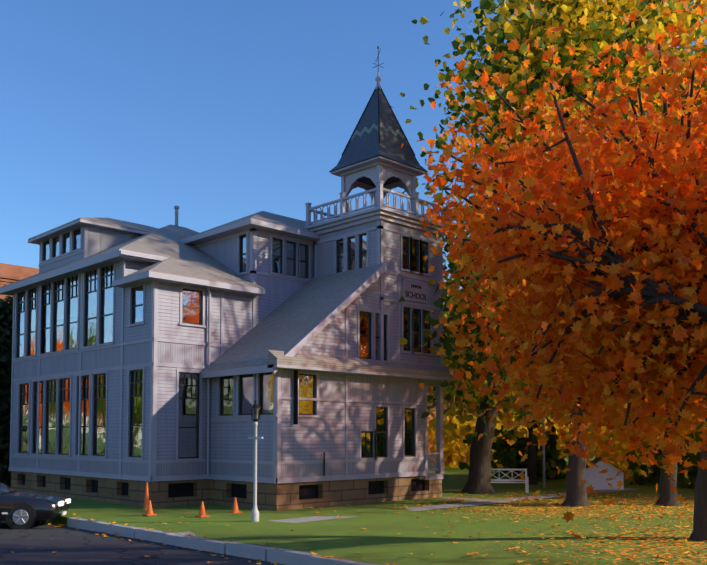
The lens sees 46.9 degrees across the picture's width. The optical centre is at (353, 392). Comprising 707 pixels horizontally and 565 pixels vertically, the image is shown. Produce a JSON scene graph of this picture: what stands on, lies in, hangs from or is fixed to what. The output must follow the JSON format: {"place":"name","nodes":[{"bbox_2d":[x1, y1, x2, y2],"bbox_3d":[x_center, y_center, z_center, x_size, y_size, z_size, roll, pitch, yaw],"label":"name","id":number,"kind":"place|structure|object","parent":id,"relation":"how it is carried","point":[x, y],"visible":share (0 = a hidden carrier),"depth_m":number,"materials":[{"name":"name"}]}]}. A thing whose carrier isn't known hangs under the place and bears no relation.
{"place":"outdoors","nodes":[
{"label":"outdoors","id":0,"kind":"place"},
{"bbox_2d":[0,521,283,564],"bbox_3d":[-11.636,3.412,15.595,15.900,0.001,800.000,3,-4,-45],"label":"road","id":1,"kind":"structure","parent":0,"point":[70,545],"depth_m":18.27,"materials":[{"name":"grey asphalt"}]},
{"bbox_2d":[0,482,70,528],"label":"sedan car","id":2,"kind":"object","parent":1,"relation":"on","point":[23,510],"visible":0.98,"depth_m":22.72,"materials":[{"name":"black paint"}]},
{"bbox_2d":[67,517,376,564],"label":"kerb","id":3,"kind":"structure","parent":1,"relation":"on","point":[274,555],"depth_m":18.07,"materials":[{"name":"concrete"}]},
{"bbox_2d":[12,490,706,564],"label":"fallen leaves","id":4,"kind":"object","parent":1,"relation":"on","point":[600,538],"visible":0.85,"depth_m":20.96,"materials":[{"name":"orange plant"}]},
{"bbox_2d":[11,471,441,510],"bbox_3d":[-5.441,3.654,32.073,10.070,1.120,14.670,3,-4,-45],"label":"stone foundation","id":5,"kind":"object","parent":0,"point":[283,496],"depth_m":27.13,"materials":[{"name":"brown stone"}]},
{"bbox_2d":[0,0,706,288],"label":"sky","id":6,"kind":"structure","parent":0,"point":[221,112],"materials":[{"name":"blue"}]},
{"bbox_2d":[3,449,706,564],"bbox_3d":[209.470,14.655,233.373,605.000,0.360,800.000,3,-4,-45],"label":"lawn","id":7,"kind":"structure","parent":0,"point":[379,540],"depth_m":20.40,"materials":[{"name":"green plant"}]},
{"bbox_2d":[0,294,12,486],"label":"evergreen bush","id":8,"kind":"object","parent":7,"relation":"on","point":[6,316],"visible":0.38,"depth_m":35.97,"materials":[{"name":"green plant"}]},
{"bbox_2d":[140,482,152,509],"bbox_3d":[-6.407,3.184,25.272,0.270,0.850,0.270,3,-4,-45],"label":"traffic cone","id":9,"kind":"object","parent":7,"relation":"on","point":[146,500],"visible":0.75,"depth_m":25.22,"materials":[{"name":"orange plastic"}]},
{"bbox_2d":[142,500,156,515],"bbox_3d":[-5.923,3.336,23.703,0.297,0.430,0.297,3,-4,-45],"label":"traffic cone","id":10,"kind":"object","parent":7,"relation":"on","point":[149,512],"visible":1,"depth_m":23.64,"materials":[{"name":"orange plastic"}]},
{"bbox_2d":[195,501,209,516],"bbox_3d":[-4.266,3.277,23.021,0.297,0.430,0.297,3,-4,-45],"label":"traffic cone","id":11,"kind":"object","parent":7,"relation":"on","point":[202,512],"visible":0.98,"depth_m":22.96,"materials":[{"name":"orange plastic"}]},
{"bbox_2d":[9,219,443,483],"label":"school walls","id":12,"kind":"structure","parent":7,"relation":"on","point":[107,381],"depth_m":28.12,"materials":[{"name":"white wood"}]},
{"bbox_2d":[120,250,324,475],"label":"school downpipes","id":13,"kind":"object","parent":12,"relation":"attached to","point":[138,255],"visible":0.56,"depth_m":27.36,"materials":[{"name":"white metal"}]},
{"bbox_2d":[0,206,454,380],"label":"roof","id":14,"kind":"structure","parent":12,"relation":"on","point":[280,336],"depth_m":28.56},
{"bbox_2d":[402,279,429,303],"bbox_3d":[2.276,-3.682,29.664,1.480,0.760,0.060,3,-4,-45],"label":"school sign","id":15,"kind":"object","parent":12,"relation":"attached to","point":[415,291],"visible":1,"depth_m":29.64,"materials":[{"name":"white wood"}]},
{"bbox_2d":[228,497,241,512],"bbox_3d":[-3.515,3.330,24.253,0.297,0.450,0.297,3,-4,-45],"label":"traffic cone","id":16,"kind":"object","parent":7,"relation":"on","point":[235,509],"visible":1,"depth_m":24.19,"materials":[{"name":"orange plastic"}]},
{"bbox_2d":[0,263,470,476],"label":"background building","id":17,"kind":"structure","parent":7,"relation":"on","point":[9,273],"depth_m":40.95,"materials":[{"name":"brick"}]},
{"bbox_2d":[248,400,262,521],"bbox_3d":[-2.614,1.804,21.706,0.277,3.230,0.574,1,-3,-22],"label":"lamp post","id":18,"kind":"object","parent":7,"relation":"on","point":[255,411],"visible":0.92,"depth_m":21.66,"materials":[{"name":"metal"}]},
{"bbox_2d":[443,274,463,388],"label":"tree","id":19,"kind":"object","parent":7,"relation":"on","point":[448,358],"visible":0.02,"depth_m":62.62,"materials":[{"name":"green plant"}]},
{"bbox_2d":[490,469,528,492],"bbox_3d":[6.125,3.522,32.708,1.700,0.950,0.560,0,-3,5],"label":"garden bench","id":20,"kind":"object","parent":7,"relation":"on","point":[526,482],"visible":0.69,"depth_m":32.90,"materials":[{"name":"white paint"}]},
{"bbox_2d":[427,239,642,484],"bbox_3d":[8.293,-1.852,38.048,13.684,12.682,12.962,3,-4,-45],"label":"tree","id":21,"kind":"object","parent":7,"relation":"on","point":[531,468],"visible":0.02,"depth_m":38.10,"materials":[{"name":"yellow plant"}]},
{"bbox_2d":[429,249,640,479],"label":"tree","id":22,"kind":"object","parent":7,"relation":"on","point":[552,443],"visible":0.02,"depth_m":42.97,"materials":[{"name":"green plant"}]},
{"bbox_2d":[542,411,545,487],"bbox_3d":[8.483,1.239,36.423,0.296,6.000,0.296,-1,-3,23],"label":"post","id":23,"kind":"object","parent":7,"relation":"on","point":[543,449],"visible":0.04,"depth_m":36.28,"materials":[{"name":"grey metal"}]},
{"bbox_2d":[389,0,706,493],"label":"tree","id":24,"kind":"object","parent":7,"relation":"on","point":[597,32],"visible":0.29,"depth_m":29.93,"materials":[{"name":"green plant"}]},
{"bbox_2d":[401,47,706,506],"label":"maple tree","id":25,"kind":"object","parent":7,"relation":"on","point":[576,493],"visible":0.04,"depth_m":26.34,"materials":[{"name":"orange plant"}]},
{"bbox_2d":[418,0,706,541],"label":"maple tree","id":26,"kind":"object","parent":7,"relation":"on","point":[699,531],"visible":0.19,"depth_m":12.87,"materials":[{"name":"orange plant"}]},
{"bbox_2d":[419,9,706,522],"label":"maple tree","id":27,"kind":"object","parent":7,"relation":"on","point":[615,295],"visible":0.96,"depth_m":10.73,"materials":[{"name":"orange plant"}]},
{"bbox_2d":[427,400,706,487],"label":"bush belt","id":28,"kind":"object","parent":7,"relation":"on","point":[504,455],"visible":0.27,"depth_m":42.98,"materials":[{"name":"green plant"}]},
{"bbox_2d":[585,457,623,489],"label":"white shed","id":29,"kind":"structure","parent":7,"relation":"on","point":[595,478],"depth_m":34.54,"materials":[{"name":"paint"}]},
{"bbox_2d":[563,89,703,505],"bbox_3d":[11.563,-2.939,26.927,12.752,13.681,13.900,-1,-3,23],"label":"maple tree","id":30,"kind":"object","parent":7,"relation":"on","point":[668,496],"depth_m":26.36,"materials":[{"name":"brown plant"}]},
{"bbox_2d":[304,46,451,236],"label":"bell tower","id":31,"kind":"structure","parent":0,"point":[377,163],"depth_m":30.30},
{"bbox_2d":[175,483,689,536],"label":"path","id":32,"kind":"structure","parent":0,"point":[319,518],"depth_m":26.54,"materials":[{"name":"concrete"}]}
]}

